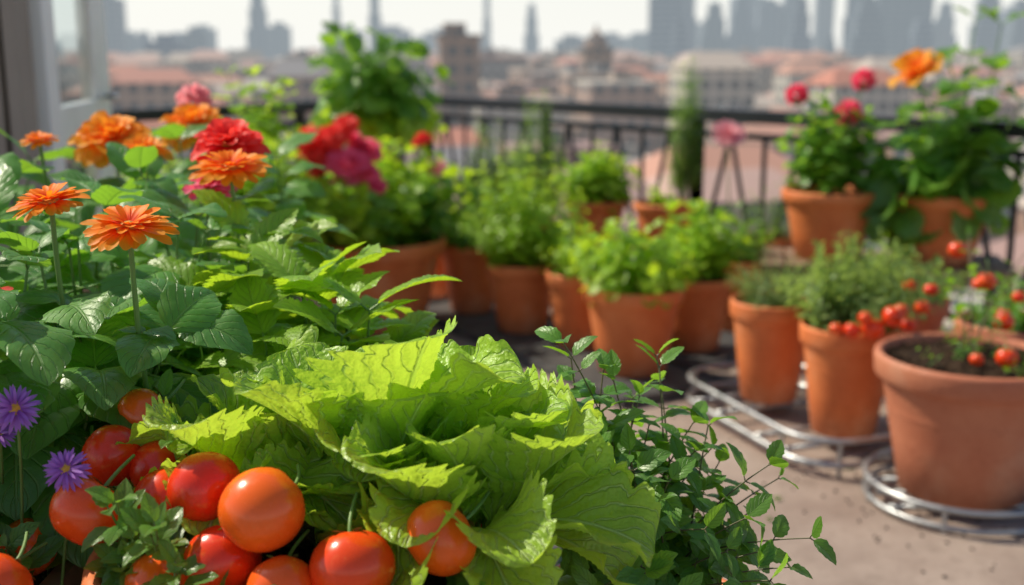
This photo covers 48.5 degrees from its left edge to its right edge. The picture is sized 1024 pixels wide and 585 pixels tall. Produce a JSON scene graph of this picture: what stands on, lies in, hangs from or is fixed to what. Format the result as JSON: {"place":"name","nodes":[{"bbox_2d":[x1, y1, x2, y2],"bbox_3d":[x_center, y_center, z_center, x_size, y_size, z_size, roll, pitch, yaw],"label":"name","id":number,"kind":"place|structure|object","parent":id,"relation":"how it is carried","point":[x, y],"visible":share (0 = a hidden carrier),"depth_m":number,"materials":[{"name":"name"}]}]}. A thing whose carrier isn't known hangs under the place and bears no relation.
{"place":"outdoors","nodes":[
{"label":"outdoors","id":0,"kind":"place"},
{"bbox_2d":[368,0,380,51],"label":"skyscraper","id":1,"kind":"structure","parent":0,"point":[374,19],"depth_m":1065.95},
{"bbox_2d":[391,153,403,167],"bbox_3d":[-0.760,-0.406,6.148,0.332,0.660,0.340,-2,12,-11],"label":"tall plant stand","id":2,"kind":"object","parent":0,"point":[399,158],"visible":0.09,"depth_m":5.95,"materials":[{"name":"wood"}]},
{"bbox_2d":[286,21,453,156],"bbox_3d":[-0.750,-1.077,6.034,0.830,0.699,0.860,4,13,18],"label":"potted pepper plant","id":3,"kind":"object","parent":2,"relation":"on","point":[371,95],"visible":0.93,"depth_m":5.80,"materials":[{"name":"green plant"}]},
{"bbox_2d":[52,0,1013,50],"label":"sky","id":4,"kind":"structure","parent":0,"point":[556,19],"materials":[{"name":"white"}]},
{"bbox_2d":[577,24,614,71],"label":"domed building","id":5,"kind":"structure","parent":0,"point":[596,49],"depth_m":251.75,"materials":[{"name":"beige stone"}]},
{"bbox_2d":[596,237,655,261],"bbox_3d":[0.580,-0.102,5.650,0.612,0.270,0.340,10,15,39],"label":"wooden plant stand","id":6,"kind":"object","parent":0,"point":[633,247],"visible":0.01,"depth_m":5.55,"materials":[{"name":"plant"}]},
{"bbox_2d":[548,141,642,243],"bbox_3d":[0.415,-0.511,5.707,0.485,0.507,0.425,0,12,0],"label":"potted sage","id":7,"kind":"object","parent":6,"relation":"on","point":[605,193],"visible":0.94,"depth_m":5.60,"materials":[{"name":"plant"}]},
{"bbox_2d":[633,54,707,247],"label":"potted snake grass","id":8,"kind":"object","parent":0,"point":[650,211],"depth_m":5.38,"materials":[{"name":"plant"}]},
{"bbox_3d":[0.099,12.985,5.429,7.289,24.748,10.165,0,12,0],"label":"apartment building","id":9,"kind":"object","parent":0,"visible":0},
{"bbox_2d":[366,255,1023,584],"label":"terrace floor","id":10,"kind":"structure","parent":9,"relation":"on","point":[864,557],"depth_m":2.99,"materials":[{"name":"concrete"}]},
{"bbox_2d":[27,0,115,214],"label":"frame","id":11,"kind":"object","parent":10,"relation":"on","point":[63,123],"visible":0.38,"depth_m":3.52,"materials":[{"name":"white paint"}]},
{"bbox_2d":[105,94,118,98],"bbox_3d":[-1.410,-0.687,3.986,0.048,0.016,0.124,-2,12,-9],"label":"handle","id":12,"kind":"object","parent":11,"relation":"attached to","point":[112,96],"visible":1,"depth_m":3.99,"materials":[{"name":"metal"}]},
{"bbox_2d":[116,147,197,205],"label":"potted green shrub","id":13,"kind":"object","parent":10,"relation":"on","point":[166,168],"depth_m":4.71,"materials":[{"name":"green plant"}]},
{"bbox_2d":[211,65,296,161],"bbox_3d":[-1.105,-0.412,4.991,0.356,1.148,0.323,0,12,0],"label":"potted vine","id":14,"kind":"object","parent":10,"relation":"on","point":[254,117],"visible":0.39,"depth_m":4.89,"materials":[{"name":"plant"}]},
{"bbox_2d":[179,129,355,248],"bbox_3d":[-1.007,-0.211,4.614,0.742,0.909,0.725,0,12,0],"label":"potted green shrub","id":15,"kind":"object","parent":10,"relation":"on","point":[311,205],"visible":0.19,"depth_m":4.46,"materials":[{"name":"green plant"}]},
{"bbox_2d":[286,114,479,335],"bbox_3d":[-0.586,-0.318,5.011,0.906,0.956,0.897,0,12,0],"label":"potted geranium","id":16,"kind":"object","parent":10,"relation":"on","point":[391,205],"visible":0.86,"depth_m":4.81,"materials":[{"name":"plant"}]},
{"bbox_2d":[425,187,484,297],"bbox_3d":[-0.328,-0.274,5.680,0.408,0.594,0.401,5,13,22],"label":"potted fern","id":17,"kind":"object","parent":10,"relation":"on","point":[439,288],"visible":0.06,"depth_m":5.61,"materials":[{"name":"orange ceramic"}]},
{"bbox_2d":[439,115,537,222],"bbox_3d":[-0.130,-0.484,5.945,0.549,0.896,0.579,5,13,23],"label":"potted rosemary","id":18,"kind":"object","parent":10,"relation":"on","point":[508,166],"visible":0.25,"depth_m":5.87,"materials":[{"name":"plant"}]},
{"bbox_2d":[508,89,570,229],"bbox_3d":[0.140,-0.594,6.168,0.403,1.019,0.415,0,12,0],"label":"potted rosemary","id":19,"kind":"object","parent":10,"relation":"on","point":[538,160],"visible":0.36,"depth_m":6.09,"materials":[{"name":"plant"}]},
{"bbox_2d":[79,95,1023,319],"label":"balcony railing","id":20,"kind":"object","parent":10,"relation":"on","point":[300,109],"visible":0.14,"depth_m":5.95,"materials":[{"name":"black metal"}]},
{"bbox_2d":[427,296,730,407],"bbox_3d":[0.130,0.196,4.783,0.484,0.036,1.804,-7,14,-30],"label":"drip tray","id":21,"kind":"object","parent":10,"relation":"on","point":[529,350],"visible":0.35,"depth_m":4.47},
{"bbox_2d":[442,201,492,313],"bbox_3d":[-0.194,-0.171,5.280,0.350,0.515,0.417,-3,12,-16],"label":"potted parsley","id":22,"kind":"object","parent":21,"relation":"on","point":[465,262],"visible":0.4,"depth_m":5.20,"materials":[{"name":"ceramic"}]},
{"bbox_2d":[450,145,588,333],"bbox_3d":[0.031,-0.236,4.889,0.602,0.804,0.614,0,12,0],"label":"potted curly parsley","id":23,"kind":"object","parent":21,"relation":"on","point":[515,235],"visible":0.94,"depth_m":4.79,"materials":[{"name":"plant"}]},
{"bbox_2d":[537,221,614,349],"bbox_3d":[0.292,-0.037,4.648,0.388,0.514,0.411,0,12,0],"label":"potted basil","id":24,"kind":"object","parent":21,"relation":"on","point":[570,309],"visible":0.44,"depth_m":4.56,"materials":[{"name":"ceramic"}]},
{"bbox_2d":[564,214,699,378],"bbox_3d":[0.443,0.007,4.237,0.502,0.597,0.507,0,12,0],"label":"potted basil","id":25,"kind":"object","parent":21,"relation":"on","point":[635,293],"visible":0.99,"depth_m":4.15,"materials":[{"name":"ceramic"}]},
{"bbox_2d":[669,330,736,369],"bbox_3d":[0.970,0.136,5.067,0.444,0.036,1.374,7,14,31],"label":"drip tray","id":26,"kind":"object","parent":10,"relation":"on","point":[725,352],"visible":0.09,"depth_m":4.53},
{"bbox_2d":[644,198,753,353],"bbox_3d":[0.710,-0.077,4.589,0.403,0.615,0.418,11,16,42],"label":"potted basil","id":27,"kind":"object","parent":26,"relation":"on","point":[699,318],"visible":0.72,"depth_m":4.51,"materials":[{"name":"plant"}]},
{"bbox_2d":[711,119,759,251],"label":"potted cosmos","id":28,"kind":"object","parent":26,"relation":"on","point":[726,133],"visible":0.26,"depth_m":5.15,"materials":[{"name":"plant"}]},
{"bbox_2d":[717,202,776,331],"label":"potted chives","id":29,"kind":"object","parent":26,"relation":"on","point":[728,323],"visible":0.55,"depth_m":4.87,"materials":[{"name":"plant"}]},
{"bbox_2d":[735,178,792,291],"bbox_3d":[1.252,-0.267,5.506,0.400,0.609,0.381,0,12,0],"label":"potted lavender","id":30,"kind":"object","parent":26,"relation":"on","point":[783,240],"visible":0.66,"depth_m":5.47,"materials":[{"name":"plant"}]},
{"bbox_2d":[655,402,781,520],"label":"fallen leaves","id":31,"kind":"object","parent":10,"relation":"on","point":[775,497],"visible":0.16,"depth_m":3.11,"materials":[{"name":"green plant"}]},
{"bbox_2d":[523,365,1018,577],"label":"soil crumbs","id":32,"kind":"object","parent":10,"relation":"on","point":[886,527],"visible":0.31,"depth_m":3.05,"materials":[{"name":"brown soil"}]},
{"bbox_2d":[686,362,894,477],"bbox_3d":[0.930,0.387,3.689,0.492,0.117,0.862,-4,13,-20],"label":"metal plant rack","id":33,"kind":"object","parent":10,"relation":"on","point":[781,431],"visible":0.44,"depth_m":3.52,"materials":[{"name":"silver metal"}]},
{"bbox_2d":[725,245,813,404],"bbox_3d":[0.886,0.101,3.832,0.334,0.521,0.338,0,12,0],"label":"potted thyme","id":34,"kind":"object","parent":33,"relation":"on","point":[770,350],"visible":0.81,"depth_m":3.77,"materials":[{"name":"ceramic"}]},
{"bbox_2d":[770,226,942,438],"bbox_3d":[1.072,0.113,3.547,0.506,0.616,0.558,0,12,0],"label":"potted cherry tomato","id":35,"kind":"object","parent":33,"relation":"on","point":[846,326],"visible":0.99,"depth_m":3.43,"materials":[{"name":"ceramic"}]},
{"bbox_2d":[762,247,1018,307],"bbox_3d":[1.560,0.030,4.830,0.992,0.350,0.420,3,12,12],"label":"wooden bench","id":36,"kind":"object","parent":10,"relation":"on","point":[997,264],"visible":0.38,"depth_m":4.69,"materials":[{"name":"brown wood"}]},
{"bbox_2d":[774,68,887,262],"bbox_3d":[1.333,-0.534,4.732,0.485,0.793,0.464,0,12,0],"label":"potted rose","id":37,"kind":"object","parent":36,"relation":"on","point":[825,198],"visible":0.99,"depth_m":4.67,"materials":[{"name":"plant"}]},
{"bbox_2d":[859,7,1023,266],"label":"potted hibiscus","id":38,"kind":"object","parent":36,"relation":"on","point":[933,190],"visible":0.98,"depth_m":4.53,"materials":[{"name":"plant"}]},
{"bbox_2d":[856,240,967,397],"bbox_3d":[1.379,0.093,4.050,0.457,0.548,0.447,0,12,0],"label":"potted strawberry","id":39,"kind":"object","parent":10,"relation":"on","point":[933,322],"visible":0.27,"depth_m":3.94,"materials":[{"name":"plant"}]},
{"bbox_2d":[862,448,1023,535],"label":"wire pot stand","id":40,"kind":"object","parent":10,"relation":"on","point":[870,480],"visible":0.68,"depth_m":2.96,"materials":[{"name":"metal"}]},
{"bbox_2d":[874,225,1023,510],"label":"potted tomato seedling","id":41,"kind":"object","parent":40,"relation":"on","point":[955,405],"visible":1,"depth_m":2.94,"materials":[{"name":"brown ceramic"}]},
{"bbox_2d":[954,265,1023,340],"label":"potted tomato plant","id":42,"kind":"object","parent":10,"relation":"on","point":[1016,312],"visible":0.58,"depth_m":3.59,"materials":[{"name":"brown ceramic"}]},
{"bbox_3d":[-0.950,0.649,1.721,0.992,0.420,2.100,0,12,0],"label":"wooden table","id":43,"kind":"object","parent":10,"relation":"on","visible":0},
{"bbox_2d":[0,83,357,584],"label":"flowering plants","id":44,"kind":"object","parent":43,"relation":"on","point":[86,294],"visible":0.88,"depth_m":1.21,"materials":[{"name":"green plant"}]},
{"bbox_3d":[-0.200,0.732,1.329,0.432,0.420,1.200,0,12,0],"label":"wooden table","id":45,"kind":"object","parent":10,"relation":"on","visible":0},
{"bbox_2d":[143,189,461,374],"bbox_3d":[-0.253,0.175,1.481,0.465,0.603,0.534,0,12,0],"label":"leafy plant","id":46,"kind":"object","parent":45,"relation":"on","point":[268,282],"visible":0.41,"depth_m":1.37,"materials":[{"name":"green plant"}]},
{"bbox_2d":[49,315,660,584],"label":"potted lettuce","id":47,"kind":"object","parent":45,"relation":"on","point":[431,460],"visible":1,"depth_m":1.00,"materials":[{"name":"plant"}]},
{"bbox_3d":[-2.510,-0.601,3.338,1.780,2.200,0.220,0,12,0],"label":"house wall","id":48,"kind":"object","parent":10,"relation":"on","visible":0},
{"bbox_2d":[0,0,42,255],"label":"wooden shutter","id":49,"kind":"object","parent":48,"relation":"attached to","point":[18,115],"visible":0.12,"depth_m":3.17,"materials":[{"name":"grey wood"}]},
{"bbox_3d":[0.140,0.751,1.385,0.292,0.360,0.300,0,12,0],"label":"wooden stool","id":50,"kind":"object","parent":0,"visible":0},
{"bbox_2d":[535,326,836,584],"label":"potted mint","id":51,"kind":"object","parent":50,"relation":"on","point":[708,548],"visible":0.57,"depth_m":1.19,"materials":[{"name":"plant"}]},
{"label":"ground","id":52,"kind":"structure","parent":0,"visible":0},
{"bbox_2d":[56,42,61,58],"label":"skyscraper","id":53,"kind":"structure","parent":52,"relation":"on","point":[59,48],"depth_m":888.30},
{"bbox_2d":[104,0,128,53],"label":"skyscraper","id":54,"kind":"structure","parent":52,"relation":"on","point":[116,26],"depth_m":771.53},
{"bbox_2d":[127,31,143,53],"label":"skyscraper","id":55,"kind":"structure","parent":52,"relation":"on","point":[135,44],"depth_m":917.05,"materials":[{"name":"grey"}]},
{"bbox_2d":[136,31,153,46],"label":"skyscraper","id":56,"kind":"structure","parent":52,"relation":"on","point":[146,36],"depth_m":972.21,"materials":[{"name":"grey"}]},
{"bbox_2d":[144,34,188,58],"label":"skyscraper","id":57,"kind":"structure","parent":52,"relation":"on","point":[166,45],"depth_m":580.03,"materials":[{"name":"grey"}]},
{"bbox_2d":[172,32,181,41],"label":"skyscraper","id":58,"kind":"structure","parent":52,"relation":"on","point":[179,39],"depth_m":1158.10,"materials":[{"name":"grey"}]},
{"bbox_2d":[181,27,209,52],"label":"skyscraper","id":59,"kind":"structure","parent":52,"relation":"on","point":[196,38],"depth_m":807.13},
{"bbox_2d":[196,25,217,49],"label":"skyscraper","id":60,"kind":"structure","parent":52,"relation":"on","point":[212,37],"depth_m":1220.39,"materials":[{"name":"grey"}]},
{"bbox_2d":[246,0,271,59],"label":"skyscraper","id":61,"kind":"structure","parent":52,"relation":"on","point":[258,34],"depth_m":967.91,"materials":[{"name":"grey"}]},
{"bbox_2d":[268,22,291,58],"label":"skyscraper","id":62,"kind":"structure","parent":52,"relation":"on","point":[281,39],"depth_m":1067.20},
{"bbox_2d":[332,0,340,24],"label":"skyscraper","id":63,"kind":"structure","parent":52,"relation":"on","point":[336,12],"depth_m":1162.45,"materials":[{"name":"grey"}]},
{"bbox_2d":[322,25,364,51],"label":"skyscraper","id":64,"kind":"structure","parent":52,"relation":"on","point":[361,33],"depth_m":924.75,"materials":[{"name":"grey"}]},
{"bbox_2d":[371,25,411,52],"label":"skyscraper","id":65,"kind":"structure","parent":52,"relation":"on","point":[397,32],"depth_m":1027.09,"materials":[{"name":"grey"}]},
{"bbox_2d":[415,36,424,42],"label":"skyscraper","id":66,"kind":"structure","parent":52,"relation":"on","point":[421,38],"depth_m":1259.95,"materials":[{"name":"grey"}]},
{"bbox_2d":[425,28,466,51],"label":"skyscraper","id":67,"kind":"structure","parent":52,"relation":"on","point":[430,41],"depth_m":1205.26,"materials":[{"name":"grey"}]},
{"bbox_2d":[435,23,481,127],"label":"brick tower","id":68,"kind":"structure","parent":52,"relation":"on","point":[458,52],"depth_m":202.79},
{"bbox_2d":[480,39,491,49],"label":"skyscraper","id":69,"kind":"structure","parent":52,"relation":"on","point":[481,44],"depth_m":1204.88,"materials":[{"name":"grey"}]},
{"bbox_2d":[483,0,490,49],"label":"skyscraper","id":70,"kind":"structure","parent":52,"relation":"on","point":[486,32],"depth_m":1166.19,"materials":[{"name":"grey"}]},
{"bbox_2d":[524,3,538,54],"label":"skyscraper","id":71,"kind":"structure","parent":52,"relation":"on","point":[531,41],"depth_m":1068.38,"materials":[{"name":"grey"}]},
{"bbox_2d":[57,46,1023,326],"bbox_3d":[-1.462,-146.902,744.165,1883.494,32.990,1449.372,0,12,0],"label":"distant city blocks","id":72,"kind":"structure","parent":52,"relation":"on","point":[733,80],"depth_m":210.39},
{"bbox_2d":[554,35,585,51],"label":"skyscraper","id":73,"kind":"structure","parent":52,"relation":"on","point":[570,42],"depth_m":863.89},
{"bbox_2d":[604,33,625,50],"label":"skyscraper","id":74,"kind":"structure","parent":52,"relation":"on","point":[615,40],"depth_m":1102.43,"materials":[{"name":"grey"}]},
{"bbox_2d":[625,32,647,53],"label":"skyscraper","id":75,"kind":"structure","parent":52,"relation":"on","point":[637,42],"depth_m":1159.30,"materials":[{"name":"grey"}]},
{"bbox_2d":[648,0,686,57],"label":"skyscraper","id":76,"kind":"structure","parent":52,"relation":"on","point":[663,15],"depth_m":730.51,"materials":[{"name":"grey"}]},
{"bbox_2d":[670,17,689,57],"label":"skyscraper","id":77,"kind":"structure","parent":52,"relation":"on","point":[680,38],"depth_m":680.32,"materials":[{"name":"grey"}]},
{"bbox_2d":[686,0,697,51],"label":"skyscraper","id":78,"kind":"structure","parent":52,"relation":"on","point":[691,23],"depth_m":868.12,"materials":[{"name":"grey"}]},
{"bbox_2d":[697,19,724,48],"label":"skyscraper","id":79,"kind":"structure","parent":52,"relation":"on","point":[700,29],"depth_m":1067.80,"materials":[{"name":"grey"}]},
{"bbox_2d":[700,2,727,51],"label":"skyscraper","id":80,"kind":"structure","parent":52,"relation":"on","point":[713,39],"depth_m":890.93,"materials":[{"name":"grey"}]},
{"bbox_2d":[727,0,754,51],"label":"skyscraper","id":81,"kind":"structure","parent":52,"relation":"on","point":[741,35],"depth_m":919.12,"materials":[{"name":"grey"}]},
{"bbox_2d":[728,0,762,32],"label":"skyscraper","id":82,"kind":"structure","parent":52,"relation":"on","point":[753,3],"depth_m":1142.98,"materials":[{"name":"grey"}]},
{"bbox_2d":[752,28,756,50],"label":"skyscraper","id":83,"kind":"structure","parent":52,"relation":"on","point":[754,30],"depth_m":964.21,"materials":[{"name":"grey"}]},
{"bbox_2d":[755,0,782,50],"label":"skyscraper","id":84,"kind":"structure","parent":52,"relation":"on","point":[769,17],"depth_m":964.03,"materials":[{"name":"grey"}]},
{"bbox_2d":[781,0,796,50],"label":"skyscraper","id":85,"kind":"structure","parent":52,"relation":"on","point":[788,8],"depth_m":966.43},
{"bbox_2d":[787,0,812,51],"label":"skyscraper","id":86,"kind":"structure","parent":52,"relation":"on","point":[799,38],"depth_m":731.85,"materials":[{"name":"grey"}]},
{"bbox_2d":[812,0,834,50],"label":"skyscraper","id":87,"kind":"structure","parent":52,"relation":"on","point":[823,19],"depth_m":1063.46,"materials":[{"name":"grey"}]},
{"bbox_2d":[823,35,835,53],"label":"skyscraper","id":88,"kind":"structure","parent":52,"relation":"on","point":[829,47],"depth_m":749.07,"materials":[{"name":"grey"}]},
{"bbox_2d":[841,0,859,51],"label":"skyscraper","id":89,"kind":"structure","parent":52,"relation":"on","point":[851,8],"depth_m":869.85,"materials":[{"name":"grey"}]},
{"bbox_2d":[846,0,885,57],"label":"skyscraper","id":90,"kind":"structure","parent":52,"relation":"on","point":[865,39],"depth_m":726.52,"materials":[{"name":"grey"}]},
{"bbox_2d":[877,0,934,57],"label":"skyscraper","id":91,"kind":"structure","parent":52,"relation":"on","point":[899,17],"depth_m":811.34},
{"bbox_2d":[902,19,936,54],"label":"skyscraper","id":92,"kind":"structure","parent":52,"relation":"on","point":[921,35],"depth_m":714.79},
{"bbox_2d":[932,21,949,49],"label":"skyscraper","id":93,"kind":"structure","parent":52,"relation":"on","point":[941,37],"depth_m":946.44,"materials":[{"name":"grey"}]},
{"bbox_2d":[936,2,956,47],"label":"skyscraper","id":94,"kind":"structure","parent":52,"relation":"on","point":[945,16],"depth_m":967.89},
{"bbox_2d":[967,0,1003,55],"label":"skyscraper","id":95,"kind":"structure","parent":52,"relation":"on","point":[987,31],"depth_m":772.23,"materials":[{"name":"grey"}]},
{"bbox_2d":[1000,5,1011,34],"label":"skyscraper","id":96,"kind":"structure","parent":52,"relation":"on","point":[1004,14],"depth_m":963.79,"materials":[{"name":"grey"}]},
{"bbox_2d":[1002,0,1023,51],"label":"skyscraper","id":97,"kind":"structure","parent":52,"relation":"on","point":[1013,37],"depth_m":854.15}
]}

